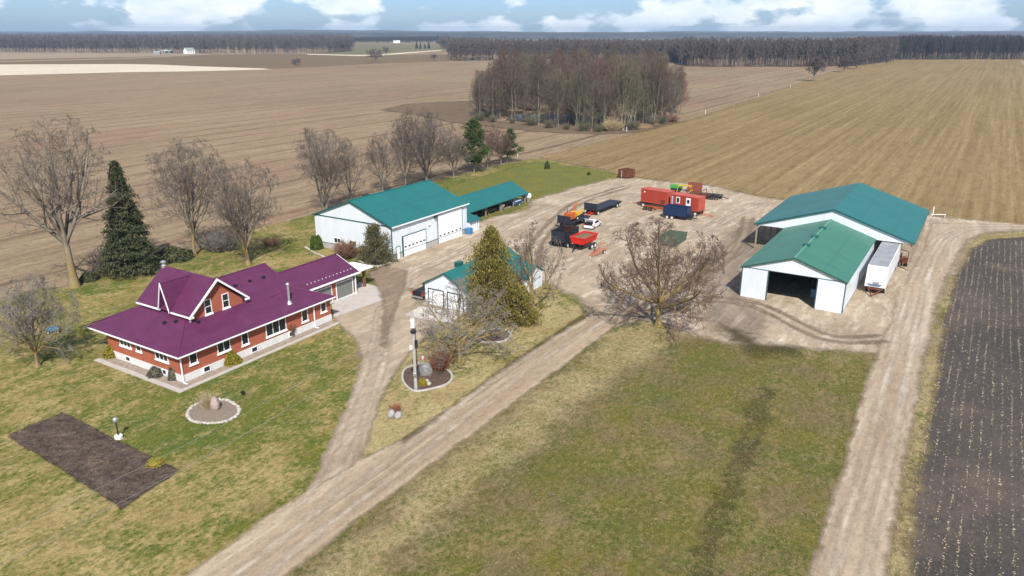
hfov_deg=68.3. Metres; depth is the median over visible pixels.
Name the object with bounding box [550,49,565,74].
bare tree
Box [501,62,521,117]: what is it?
bare tree
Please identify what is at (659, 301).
bare tree
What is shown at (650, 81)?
bare tree
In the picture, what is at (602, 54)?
bare tree
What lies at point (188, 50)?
farmhouse
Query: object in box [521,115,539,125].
brush growth
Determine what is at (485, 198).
open shed
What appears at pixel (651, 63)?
bare tree
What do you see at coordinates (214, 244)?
bare shrub
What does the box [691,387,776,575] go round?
swale
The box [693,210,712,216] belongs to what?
container wagon
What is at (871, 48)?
wood
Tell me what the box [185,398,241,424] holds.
stone edging
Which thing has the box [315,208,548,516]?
wheel track
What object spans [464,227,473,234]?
water tote
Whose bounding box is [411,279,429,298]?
pickup truck
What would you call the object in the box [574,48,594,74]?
bare tree
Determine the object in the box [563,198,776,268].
wheel track
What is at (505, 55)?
bare tree
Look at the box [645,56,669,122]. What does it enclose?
bare tree
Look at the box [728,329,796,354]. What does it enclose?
ditch
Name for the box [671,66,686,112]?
bare tree
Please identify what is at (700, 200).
end door
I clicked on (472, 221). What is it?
shed
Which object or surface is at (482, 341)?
garden kerb
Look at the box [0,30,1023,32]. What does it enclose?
hills
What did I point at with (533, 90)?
bare tree
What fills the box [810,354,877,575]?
dry grass verge
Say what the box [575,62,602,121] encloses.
bare tree
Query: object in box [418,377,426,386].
round shrub
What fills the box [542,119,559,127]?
brush growth
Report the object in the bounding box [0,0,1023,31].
sky
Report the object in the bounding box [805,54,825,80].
bare tree
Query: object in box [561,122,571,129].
brush growth
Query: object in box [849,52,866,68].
bare tree
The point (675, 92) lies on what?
bare tree
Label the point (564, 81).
bare tree
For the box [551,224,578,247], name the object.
dump wagon
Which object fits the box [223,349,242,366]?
round shrub
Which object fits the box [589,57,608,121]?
bare tree
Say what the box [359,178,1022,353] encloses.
gravel yard
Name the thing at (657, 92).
bare tree
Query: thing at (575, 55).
bare tree
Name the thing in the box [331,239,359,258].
brown leaf shrub
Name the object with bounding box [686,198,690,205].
window
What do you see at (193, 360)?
window
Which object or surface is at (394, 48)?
meadow
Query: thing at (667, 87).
bare tree
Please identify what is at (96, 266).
bare shrub
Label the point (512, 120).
brush growth
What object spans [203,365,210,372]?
basement window
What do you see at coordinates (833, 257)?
storage barn
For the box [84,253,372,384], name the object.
brick house
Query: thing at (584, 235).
soil load
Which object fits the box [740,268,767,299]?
sliding door
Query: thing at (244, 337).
window
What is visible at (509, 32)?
hills
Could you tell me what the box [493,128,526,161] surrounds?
pine
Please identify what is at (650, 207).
implement trailer
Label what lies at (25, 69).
pale stubble field
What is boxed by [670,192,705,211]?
shipping container
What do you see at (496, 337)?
mulch bed
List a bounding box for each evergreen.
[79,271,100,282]
[150,245,195,264]
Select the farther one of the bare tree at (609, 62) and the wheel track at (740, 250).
the bare tree at (609, 62)
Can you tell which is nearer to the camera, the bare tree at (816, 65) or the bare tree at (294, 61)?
the bare tree at (816, 65)
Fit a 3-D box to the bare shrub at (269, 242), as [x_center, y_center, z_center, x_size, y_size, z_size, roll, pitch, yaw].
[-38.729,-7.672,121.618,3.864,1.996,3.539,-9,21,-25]
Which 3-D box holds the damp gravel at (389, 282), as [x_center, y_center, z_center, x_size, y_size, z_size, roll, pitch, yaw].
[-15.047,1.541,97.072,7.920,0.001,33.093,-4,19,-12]
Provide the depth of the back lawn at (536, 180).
175.79 m
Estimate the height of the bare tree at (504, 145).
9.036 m
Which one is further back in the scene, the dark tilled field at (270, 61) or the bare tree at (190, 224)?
the dark tilled field at (270, 61)
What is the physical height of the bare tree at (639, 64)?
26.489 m
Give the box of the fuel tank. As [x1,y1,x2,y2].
[522,193,531,201]
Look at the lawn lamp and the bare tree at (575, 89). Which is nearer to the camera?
the lawn lamp
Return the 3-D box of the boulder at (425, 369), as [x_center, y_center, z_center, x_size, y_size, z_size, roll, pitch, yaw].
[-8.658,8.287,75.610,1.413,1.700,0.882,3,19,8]
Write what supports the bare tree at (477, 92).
on the ground at (262, 119)
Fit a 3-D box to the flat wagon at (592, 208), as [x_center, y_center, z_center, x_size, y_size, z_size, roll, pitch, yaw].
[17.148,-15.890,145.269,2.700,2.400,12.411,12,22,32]
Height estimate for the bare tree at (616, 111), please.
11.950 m
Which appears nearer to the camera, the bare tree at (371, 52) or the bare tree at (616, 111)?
the bare tree at (616, 111)
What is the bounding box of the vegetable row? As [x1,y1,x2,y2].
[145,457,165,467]
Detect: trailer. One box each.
[590,243,607,257]
[642,204,662,210]
[663,203,698,219]
[864,241,901,295]
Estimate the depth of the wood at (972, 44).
969.27 m
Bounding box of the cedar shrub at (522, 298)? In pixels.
[484,280,547,331]
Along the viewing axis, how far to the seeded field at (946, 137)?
236.82 m
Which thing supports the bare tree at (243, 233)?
on the ground at (262, 119)
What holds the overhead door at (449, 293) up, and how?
in the garage
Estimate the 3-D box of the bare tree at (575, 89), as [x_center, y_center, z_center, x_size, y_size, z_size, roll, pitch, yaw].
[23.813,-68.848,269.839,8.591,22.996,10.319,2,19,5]
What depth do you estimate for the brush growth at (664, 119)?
285.63 m
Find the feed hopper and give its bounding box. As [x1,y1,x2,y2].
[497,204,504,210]
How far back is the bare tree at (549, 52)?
377.38 m
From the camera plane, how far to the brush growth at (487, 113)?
307.50 m
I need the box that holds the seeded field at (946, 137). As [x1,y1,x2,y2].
[542,60,1023,224]
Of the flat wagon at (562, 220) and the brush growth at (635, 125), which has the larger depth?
the brush growth at (635, 125)
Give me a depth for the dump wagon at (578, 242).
119.10 m
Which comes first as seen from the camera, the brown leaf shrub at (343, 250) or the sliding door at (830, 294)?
the sliding door at (830, 294)
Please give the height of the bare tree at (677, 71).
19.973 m
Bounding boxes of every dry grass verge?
[292,320,706,575]
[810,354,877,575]
[885,231,1023,575]
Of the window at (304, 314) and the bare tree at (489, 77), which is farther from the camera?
the bare tree at (489, 77)
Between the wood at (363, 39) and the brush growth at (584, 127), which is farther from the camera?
the wood at (363, 39)
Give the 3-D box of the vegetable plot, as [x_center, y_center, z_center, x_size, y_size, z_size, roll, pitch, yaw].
[-34.514,13.546,61.652,19.500,0.001,7.000,11,22,30]
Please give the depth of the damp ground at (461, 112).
306.63 m
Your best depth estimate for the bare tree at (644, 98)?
272.34 m
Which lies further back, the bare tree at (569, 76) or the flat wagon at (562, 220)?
the bare tree at (569, 76)
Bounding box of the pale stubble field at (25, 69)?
[0,64,266,74]
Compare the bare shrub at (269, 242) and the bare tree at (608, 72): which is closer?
the bare shrub at (269, 242)
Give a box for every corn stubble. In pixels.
[900,242,1023,575]
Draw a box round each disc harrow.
[687,187,710,198]
[701,189,728,199]
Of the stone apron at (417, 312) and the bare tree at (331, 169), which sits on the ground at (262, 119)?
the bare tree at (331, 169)
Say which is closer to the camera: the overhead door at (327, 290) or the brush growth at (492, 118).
the overhead door at (327, 290)
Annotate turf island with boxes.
[359,285,583,457]
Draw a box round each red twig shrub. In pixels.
[387,403,402,412]
[427,343,457,371]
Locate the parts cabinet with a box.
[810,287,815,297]
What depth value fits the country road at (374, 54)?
1188.54 m
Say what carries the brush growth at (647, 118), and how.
on the damp ground at (461, 112)
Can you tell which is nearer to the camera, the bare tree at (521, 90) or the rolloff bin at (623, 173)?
the rolloff bin at (623, 173)
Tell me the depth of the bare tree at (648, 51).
350.85 m
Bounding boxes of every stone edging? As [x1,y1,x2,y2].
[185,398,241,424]
[304,246,391,266]
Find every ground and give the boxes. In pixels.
[0,39,1023,575]
[384,101,680,133]
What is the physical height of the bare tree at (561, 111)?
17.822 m
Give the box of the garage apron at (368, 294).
[332,282,382,316]
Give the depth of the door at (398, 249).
114.62 m
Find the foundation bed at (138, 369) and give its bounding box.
[100,320,335,388]
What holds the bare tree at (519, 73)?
on the ground at (262, 119)
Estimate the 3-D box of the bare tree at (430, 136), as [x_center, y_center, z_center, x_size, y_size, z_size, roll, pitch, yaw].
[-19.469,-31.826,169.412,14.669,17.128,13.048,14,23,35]
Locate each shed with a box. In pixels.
[458,181,528,216]
[467,213,481,230]
[754,182,929,269]
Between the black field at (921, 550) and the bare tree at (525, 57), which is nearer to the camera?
the black field at (921, 550)
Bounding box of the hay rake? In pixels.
[670,184,686,191]
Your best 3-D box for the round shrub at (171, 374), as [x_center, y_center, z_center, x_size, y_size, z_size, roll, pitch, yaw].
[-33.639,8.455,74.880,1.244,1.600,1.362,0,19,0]
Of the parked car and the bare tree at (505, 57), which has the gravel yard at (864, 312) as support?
the parked car
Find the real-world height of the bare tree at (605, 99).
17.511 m
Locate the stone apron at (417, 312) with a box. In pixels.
[405,306,462,323]
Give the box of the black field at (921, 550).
[903,237,1023,575]
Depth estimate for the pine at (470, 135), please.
182.39 m
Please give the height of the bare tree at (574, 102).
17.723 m
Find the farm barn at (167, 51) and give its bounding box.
[162,50,172,52]
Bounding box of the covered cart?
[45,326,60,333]
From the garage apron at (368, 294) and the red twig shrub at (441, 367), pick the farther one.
the garage apron at (368, 294)
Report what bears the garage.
on the ground at (262, 119)
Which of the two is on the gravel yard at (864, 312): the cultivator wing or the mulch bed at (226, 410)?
the cultivator wing
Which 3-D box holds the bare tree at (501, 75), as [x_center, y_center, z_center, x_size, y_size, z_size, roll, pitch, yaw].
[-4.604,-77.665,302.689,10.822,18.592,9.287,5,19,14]
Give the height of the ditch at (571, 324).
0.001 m
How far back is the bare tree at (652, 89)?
286.25 m
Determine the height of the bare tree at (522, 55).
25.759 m
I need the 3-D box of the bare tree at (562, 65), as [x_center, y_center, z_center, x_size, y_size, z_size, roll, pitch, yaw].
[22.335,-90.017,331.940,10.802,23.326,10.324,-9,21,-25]
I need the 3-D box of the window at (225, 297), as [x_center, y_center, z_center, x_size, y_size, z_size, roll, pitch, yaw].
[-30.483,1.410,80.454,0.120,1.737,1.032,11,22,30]
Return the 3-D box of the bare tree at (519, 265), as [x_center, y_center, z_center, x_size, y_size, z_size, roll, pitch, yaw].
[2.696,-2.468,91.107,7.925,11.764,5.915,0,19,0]
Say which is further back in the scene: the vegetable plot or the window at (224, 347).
the window at (224, 347)
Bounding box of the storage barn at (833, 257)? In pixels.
[739,219,875,312]
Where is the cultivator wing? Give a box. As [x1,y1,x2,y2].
[687,182,702,192]
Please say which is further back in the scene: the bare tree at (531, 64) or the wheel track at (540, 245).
the bare tree at (531, 64)
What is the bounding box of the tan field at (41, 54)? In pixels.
[0,47,306,58]
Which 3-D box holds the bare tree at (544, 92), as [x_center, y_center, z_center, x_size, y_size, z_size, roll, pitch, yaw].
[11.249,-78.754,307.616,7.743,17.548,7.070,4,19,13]
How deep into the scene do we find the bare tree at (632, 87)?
277.54 m
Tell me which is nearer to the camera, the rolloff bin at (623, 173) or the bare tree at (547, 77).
the rolloff bin at (623, 173)
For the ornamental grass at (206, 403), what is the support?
on the mulch bed at (226, 410)
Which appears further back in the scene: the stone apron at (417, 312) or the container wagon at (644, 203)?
the container wagon at (644, 203)
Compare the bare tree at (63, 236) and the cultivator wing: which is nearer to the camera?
the bare tree at (63, 236)
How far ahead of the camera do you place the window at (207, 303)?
78.70 m
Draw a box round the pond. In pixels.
[506,114,613,124]
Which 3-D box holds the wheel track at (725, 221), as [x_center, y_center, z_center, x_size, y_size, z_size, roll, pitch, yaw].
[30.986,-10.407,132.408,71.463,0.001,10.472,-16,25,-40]
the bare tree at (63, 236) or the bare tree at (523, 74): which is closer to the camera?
the bare tree at (63, 236)
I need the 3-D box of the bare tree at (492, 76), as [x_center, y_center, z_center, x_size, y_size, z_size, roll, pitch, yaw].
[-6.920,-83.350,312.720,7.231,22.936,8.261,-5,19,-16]
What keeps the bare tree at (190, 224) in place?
on the ground at (262, 119)
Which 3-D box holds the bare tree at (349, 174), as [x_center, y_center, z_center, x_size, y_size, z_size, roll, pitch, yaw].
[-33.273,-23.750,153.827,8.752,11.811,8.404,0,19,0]
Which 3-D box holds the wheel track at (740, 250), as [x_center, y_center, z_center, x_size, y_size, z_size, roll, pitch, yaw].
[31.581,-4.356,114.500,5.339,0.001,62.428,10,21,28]
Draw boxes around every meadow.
[310,44,446,53]
[310,322,876,575]
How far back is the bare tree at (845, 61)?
652.53 m
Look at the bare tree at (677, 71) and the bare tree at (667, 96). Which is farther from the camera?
the bare tree at (677, 71)
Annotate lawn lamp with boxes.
[112,417,122,439]
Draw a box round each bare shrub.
[84,249,127,275]
[195,227,239,252]
[260,235,281,246]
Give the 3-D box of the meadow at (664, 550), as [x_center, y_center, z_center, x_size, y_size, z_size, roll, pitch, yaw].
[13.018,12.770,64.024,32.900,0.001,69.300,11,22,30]
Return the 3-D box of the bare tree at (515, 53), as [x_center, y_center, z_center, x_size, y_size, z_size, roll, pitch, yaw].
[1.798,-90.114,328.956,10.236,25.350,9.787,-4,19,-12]
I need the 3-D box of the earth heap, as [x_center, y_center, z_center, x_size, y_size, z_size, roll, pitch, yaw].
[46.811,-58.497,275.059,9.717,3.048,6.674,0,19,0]
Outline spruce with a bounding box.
[96,160,167,279]
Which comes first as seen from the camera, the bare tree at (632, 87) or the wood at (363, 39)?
the bare tree at (632, 87)
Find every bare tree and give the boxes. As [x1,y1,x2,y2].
[0,115,131,288]
[0,274,80,366]
[137,137,231,255]
[201,157,282,264]
[291,58,300,65]
[291,127,359,209]
[332,143,370,198]
[364,132,403,191]
[366,49,382,62]
[383,114,423,185]
[392,108,456,179]
[405,277,524,369]
[434,131,472,177]
[468,70,489,117]
[469,77,483,112]
[475,124,504,168]
[477,69,494,111]
[480,61,505,113]
[486,60,511,116]
[487,59,499,114]
[487,130,515,164]
[489,71,510,117]
[490,50,524,115]
[491,49,507,110]
[493,79,502,116]
[495,47,512,66]
[500,57,529,116]
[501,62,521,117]
[504,219,566,308]
[506,51,523,110]
[515,49,532,71]
[515,70,530,114]
[517,52,531,106]
[520,64,530,110]
[521,59,554,124]
[523,71,548,123]
[524,50,544,87]
[525,66,543,109]
[526,55,551,112]
[530,74,548,115]
[543,63,551,111]
[544,50,552,99]
[546,63,566,120]
[548,68,569,125]
[549,48,562,65]
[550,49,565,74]
[550,58,571,117]
[550,77,568,126]
[554,56,571,109]
[555,63,571,114]
[560,74,580,122]
[564,52,584,121]
[564,77,588,126]
[565,63,587,111]
[567,64,589,127]
[568,52,586,116]
[568,66,592,120]
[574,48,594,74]
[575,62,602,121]
[576,51,598,81]
[581,59,589,117]
[581,82,602,130]
[587,83,602,124]
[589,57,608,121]
[592,77,614,130]
[593,77,613,126]
[596,215,726,344]
[597,59,616,101]
[599,49,610,63]
[599,64,616,118]
[603,59,628,121]
[608,52,629,117]
[609,56,639,130]
[609,96,627,129]
[621,54,633,102]
[624,61,643,122]
[624,73,644,127]
[628,51,649,119]
[633,78,649,122]
[636,78,652,119]
[639,80,655,116]
[640,54,669,121]
[641,47,656,67]
[642,54,661,113]
[642,65,665,119]
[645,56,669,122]
[650,62,673,113]
[651,57,666,121]
[654,58,673,123]
[661,66,676,105]
[661,78,686,115]
[662,69,673,114]
[670,64,685,78]
[670,78,682,113]
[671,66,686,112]
[676,72,690,113]
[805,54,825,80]
[836,55,852,71]
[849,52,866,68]
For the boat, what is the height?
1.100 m
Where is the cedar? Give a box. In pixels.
[460,222,520,327]
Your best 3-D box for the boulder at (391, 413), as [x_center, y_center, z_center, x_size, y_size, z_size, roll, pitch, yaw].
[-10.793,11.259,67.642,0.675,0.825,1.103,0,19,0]
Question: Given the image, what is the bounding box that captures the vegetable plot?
[10,413,177,508]
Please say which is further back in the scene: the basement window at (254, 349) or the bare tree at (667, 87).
the bare tree at (667, 87)
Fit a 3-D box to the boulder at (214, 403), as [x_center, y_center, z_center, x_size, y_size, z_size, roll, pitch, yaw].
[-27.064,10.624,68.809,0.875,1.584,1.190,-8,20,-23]
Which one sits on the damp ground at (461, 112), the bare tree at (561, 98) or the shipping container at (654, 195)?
the bare tree at (561, 98)
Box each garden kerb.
[401,362,452,391]
[476,328,511,343]
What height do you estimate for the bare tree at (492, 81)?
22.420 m
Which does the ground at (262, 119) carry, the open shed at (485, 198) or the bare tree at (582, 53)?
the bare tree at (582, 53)
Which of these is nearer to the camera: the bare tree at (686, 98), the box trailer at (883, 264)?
the box trailer at (883, 264)
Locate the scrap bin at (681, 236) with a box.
[660,229,687,246]
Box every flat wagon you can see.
[557,214,590,225]
[584,199,621,214]
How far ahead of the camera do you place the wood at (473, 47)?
945.47 m
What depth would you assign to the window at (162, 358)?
75.04 m
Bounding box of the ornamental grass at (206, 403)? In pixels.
[190,389,214,408]
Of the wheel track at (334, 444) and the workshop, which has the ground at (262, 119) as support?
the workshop
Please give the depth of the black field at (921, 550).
64.52 m
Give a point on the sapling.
(547, 165)
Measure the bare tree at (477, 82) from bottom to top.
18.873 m
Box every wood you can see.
[0,35,355,53]
[351,35,447,42]
[438,36,488,48]
[445,37,691,64]
[677,36,901,66]
[896,34,1023,59]
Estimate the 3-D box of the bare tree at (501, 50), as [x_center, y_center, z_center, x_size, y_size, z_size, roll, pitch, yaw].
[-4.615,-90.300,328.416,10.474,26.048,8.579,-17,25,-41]
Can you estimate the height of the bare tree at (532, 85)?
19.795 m
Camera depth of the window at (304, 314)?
86.53 m
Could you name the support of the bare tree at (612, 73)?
on the damp ground at (461, 112)
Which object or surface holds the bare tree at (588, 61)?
on the ground at (262, 119)
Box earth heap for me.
[627,123,653,127]
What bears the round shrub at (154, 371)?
on the foundation bed at (138, 369)
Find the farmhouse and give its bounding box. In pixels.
[183,48,194,53]
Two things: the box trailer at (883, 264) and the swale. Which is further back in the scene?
the box trailer at (883, 264)
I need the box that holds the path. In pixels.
[94,322,339,392]
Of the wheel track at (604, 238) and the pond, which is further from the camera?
the pond
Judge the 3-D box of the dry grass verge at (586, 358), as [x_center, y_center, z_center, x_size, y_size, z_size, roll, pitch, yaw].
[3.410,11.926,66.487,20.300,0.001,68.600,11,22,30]
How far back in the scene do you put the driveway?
80.94 m
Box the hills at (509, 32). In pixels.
[1,32,1023,33]
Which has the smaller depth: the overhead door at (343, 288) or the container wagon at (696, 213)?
the overhead door at (343, 288)
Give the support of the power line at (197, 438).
attached to the utility pole
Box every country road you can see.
[0,53,255,61]
[307,50,441,55]
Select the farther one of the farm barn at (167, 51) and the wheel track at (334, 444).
the farm barn at (167, 51)
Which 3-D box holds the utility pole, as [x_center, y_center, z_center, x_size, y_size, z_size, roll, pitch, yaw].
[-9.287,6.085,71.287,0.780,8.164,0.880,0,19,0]
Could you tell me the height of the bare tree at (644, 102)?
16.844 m
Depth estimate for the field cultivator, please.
111.19 m
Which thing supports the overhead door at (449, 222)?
in the workshop
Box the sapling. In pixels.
[544,161,549,168]
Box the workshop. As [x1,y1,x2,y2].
[311,179,469,259]
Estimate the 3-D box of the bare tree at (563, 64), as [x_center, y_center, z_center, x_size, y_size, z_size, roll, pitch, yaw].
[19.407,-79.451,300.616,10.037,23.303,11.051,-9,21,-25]
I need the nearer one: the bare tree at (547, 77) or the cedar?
the cedar
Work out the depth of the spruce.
104.67 m
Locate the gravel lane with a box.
[809,223,1023,575]
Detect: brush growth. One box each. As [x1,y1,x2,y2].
[471,110,484,120]
[482,110,490,116]
[486,114,497,121]
[508,117,516,123]
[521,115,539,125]
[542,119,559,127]
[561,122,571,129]
[575,119,590,130]
[592,123,604,131]
[599,118,624,130]
[624,118,641,129]
[641,115,658,124]
[657,114,672,123]
[659,112,679,122]
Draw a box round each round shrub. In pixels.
[102,344,115,358]
[146,366,163,378]
[167,366,176,380]
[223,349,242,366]
[310,235,323,250]
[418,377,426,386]
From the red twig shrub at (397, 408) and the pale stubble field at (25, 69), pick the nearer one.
the red twig shrub at (397, 408)
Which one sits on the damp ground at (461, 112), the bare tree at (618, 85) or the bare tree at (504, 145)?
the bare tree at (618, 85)
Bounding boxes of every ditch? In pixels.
[407,315,584,436]
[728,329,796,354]
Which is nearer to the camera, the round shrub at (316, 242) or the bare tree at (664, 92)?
the round shrub at (316, 242)
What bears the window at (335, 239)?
in the workshop
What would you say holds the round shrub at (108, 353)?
on the foundation bed at (138, 369)
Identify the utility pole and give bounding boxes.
[409,311,417,389]
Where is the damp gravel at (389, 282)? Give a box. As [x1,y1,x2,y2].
[368,266,406,346]
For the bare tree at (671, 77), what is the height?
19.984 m
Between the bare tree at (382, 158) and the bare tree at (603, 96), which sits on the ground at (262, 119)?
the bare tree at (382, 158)
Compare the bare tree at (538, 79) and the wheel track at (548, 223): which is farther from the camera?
the bare tree at (538, 79)
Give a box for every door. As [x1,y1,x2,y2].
[316,285,332,302]
[335,277,353,300]
[396,246,400,258]
[403,229,426,256]
[428,288,443,306]
[437,207,462,243]
[447,292,463,310]
[699,198,701,210]
[701,197,704,209]
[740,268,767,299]
[815,279,844,312]
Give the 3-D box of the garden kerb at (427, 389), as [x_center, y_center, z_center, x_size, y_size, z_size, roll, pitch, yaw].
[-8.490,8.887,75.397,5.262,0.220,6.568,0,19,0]
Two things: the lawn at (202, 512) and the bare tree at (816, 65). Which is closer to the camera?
the lawn at (202, 512)
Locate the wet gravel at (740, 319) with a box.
[702,221,762,339]
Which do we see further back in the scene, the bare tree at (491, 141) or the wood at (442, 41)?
the wood at (442, 41)
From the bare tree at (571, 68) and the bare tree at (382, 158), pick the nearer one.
the bare tree at (382, 158)
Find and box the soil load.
[573,232,593,238]
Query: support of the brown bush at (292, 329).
on the foundation bed at (138, 369)
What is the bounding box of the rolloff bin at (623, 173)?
[618,168,634,178]
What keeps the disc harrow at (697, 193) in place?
on the gravel yard at (864, 312)
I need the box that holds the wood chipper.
[564,202,582,220]
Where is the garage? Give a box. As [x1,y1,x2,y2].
[421,246,543,311]
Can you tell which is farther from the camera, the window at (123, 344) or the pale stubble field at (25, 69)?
the pale stubble field at (25, 69)
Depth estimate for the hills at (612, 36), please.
4048.61 m
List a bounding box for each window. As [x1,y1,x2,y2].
[119,340,131,349]
[135,345,142,353]
[155,352,169,364]
[189,352,198,366]
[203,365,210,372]
[204,298,213,316]
[216,339,230,355]
[221,292,230,309]
[241,332,249,347]
[251,345,257,352]
[265,317,287,338]
[301,309,308,323]
[320,302,327,313]
[334,237,340,243]
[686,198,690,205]
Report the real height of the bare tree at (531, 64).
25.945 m
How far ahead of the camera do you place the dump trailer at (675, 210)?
138.81 m
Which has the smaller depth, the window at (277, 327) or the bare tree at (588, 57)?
the window at (277, 327)
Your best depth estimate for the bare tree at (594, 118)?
265.30 m
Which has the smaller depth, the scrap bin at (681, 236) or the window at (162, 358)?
the window at (162, 358)
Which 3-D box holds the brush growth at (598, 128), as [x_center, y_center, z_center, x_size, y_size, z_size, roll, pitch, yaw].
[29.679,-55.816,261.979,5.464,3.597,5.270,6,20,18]
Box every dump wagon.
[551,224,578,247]
[570,231,598,250]
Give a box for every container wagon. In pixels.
[633,201,664,205]
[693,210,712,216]
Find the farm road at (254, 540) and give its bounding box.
[187,305,645,575]
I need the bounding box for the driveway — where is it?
[311,290,435,488]
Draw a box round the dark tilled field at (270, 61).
[0,54,481,68]
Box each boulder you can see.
[210,396,219,410]
[388,409,394,417]
[394,411,402,419]
[419,363,431,375]
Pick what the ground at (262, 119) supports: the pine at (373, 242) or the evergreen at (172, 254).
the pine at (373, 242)
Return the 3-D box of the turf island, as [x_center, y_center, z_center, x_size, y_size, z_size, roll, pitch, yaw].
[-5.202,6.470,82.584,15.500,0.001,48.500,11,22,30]
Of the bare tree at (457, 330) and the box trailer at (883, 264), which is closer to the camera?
the bare tree at (457, 330)
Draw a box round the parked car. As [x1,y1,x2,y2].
[584,219,601,229]
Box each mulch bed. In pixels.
[189,400,236,421]
[403,364,450,389]
[478,329,508,340]
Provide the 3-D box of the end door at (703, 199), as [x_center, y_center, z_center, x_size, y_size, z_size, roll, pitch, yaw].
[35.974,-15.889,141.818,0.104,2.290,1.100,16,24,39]
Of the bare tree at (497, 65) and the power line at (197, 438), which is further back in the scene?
the bare tree at (497, 65)
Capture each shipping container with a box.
[640,187,674,204]
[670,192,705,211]
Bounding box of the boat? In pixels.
[510,198,523,205]
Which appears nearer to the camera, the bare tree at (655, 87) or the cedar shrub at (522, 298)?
the cedar shrub at (522, 298)
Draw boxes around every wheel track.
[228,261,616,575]
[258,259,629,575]
[296,210,533,509]
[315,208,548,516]
[525,187,618,261]
[535,187,628,262]
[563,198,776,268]
[579,201,777,265]
[627,218,743,315]
[638,220,753,319]
[650,296,875,337]
[661,301,887,343]
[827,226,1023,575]
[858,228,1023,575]
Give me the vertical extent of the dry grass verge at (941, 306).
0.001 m
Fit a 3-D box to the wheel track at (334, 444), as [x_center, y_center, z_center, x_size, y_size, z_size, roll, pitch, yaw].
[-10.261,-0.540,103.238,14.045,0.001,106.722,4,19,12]
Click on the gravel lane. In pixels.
(854, 557)
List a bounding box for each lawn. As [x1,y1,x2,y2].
[0,158,622,575]
[447,161,613,221]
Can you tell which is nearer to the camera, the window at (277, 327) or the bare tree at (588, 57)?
the window at (277, 327)
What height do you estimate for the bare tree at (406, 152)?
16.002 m
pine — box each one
[349,222,399,270]
[454,117,492,172]
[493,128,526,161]
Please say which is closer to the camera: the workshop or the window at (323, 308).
the window at (323, 308)
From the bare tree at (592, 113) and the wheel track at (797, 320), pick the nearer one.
the wheel track at (797, 320)
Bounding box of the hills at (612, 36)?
[0,33,1023,38]
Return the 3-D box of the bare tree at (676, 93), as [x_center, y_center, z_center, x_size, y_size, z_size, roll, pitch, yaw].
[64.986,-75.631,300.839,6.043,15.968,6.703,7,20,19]
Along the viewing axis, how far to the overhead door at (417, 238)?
117.60 m
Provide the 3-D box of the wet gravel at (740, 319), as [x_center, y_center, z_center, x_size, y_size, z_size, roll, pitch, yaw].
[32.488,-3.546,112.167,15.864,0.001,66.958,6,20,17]
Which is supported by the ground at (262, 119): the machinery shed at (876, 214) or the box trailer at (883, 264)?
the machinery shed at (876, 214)
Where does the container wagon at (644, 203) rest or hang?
on the gravel yard at (864, 312)
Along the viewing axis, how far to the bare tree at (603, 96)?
260.22 m
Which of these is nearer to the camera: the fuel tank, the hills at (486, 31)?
the fuel tank
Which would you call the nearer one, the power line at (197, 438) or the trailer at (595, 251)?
the power line at (197, 438)
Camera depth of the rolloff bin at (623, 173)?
178.47 m
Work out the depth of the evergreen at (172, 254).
113.73 m
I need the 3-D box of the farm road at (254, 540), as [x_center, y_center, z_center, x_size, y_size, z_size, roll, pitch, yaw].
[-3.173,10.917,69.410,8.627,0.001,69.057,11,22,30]
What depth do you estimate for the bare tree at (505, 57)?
306.30 m
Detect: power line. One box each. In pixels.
[1,332,409,563]
[5,317,410,532]
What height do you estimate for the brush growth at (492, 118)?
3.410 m
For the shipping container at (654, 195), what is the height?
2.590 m
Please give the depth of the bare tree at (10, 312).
76.09 m
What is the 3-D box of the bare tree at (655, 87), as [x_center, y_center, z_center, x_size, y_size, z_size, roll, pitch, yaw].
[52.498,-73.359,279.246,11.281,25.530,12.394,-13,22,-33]
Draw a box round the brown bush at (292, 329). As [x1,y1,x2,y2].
[289,325,296,335]
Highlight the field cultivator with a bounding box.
[898,253,910,266]

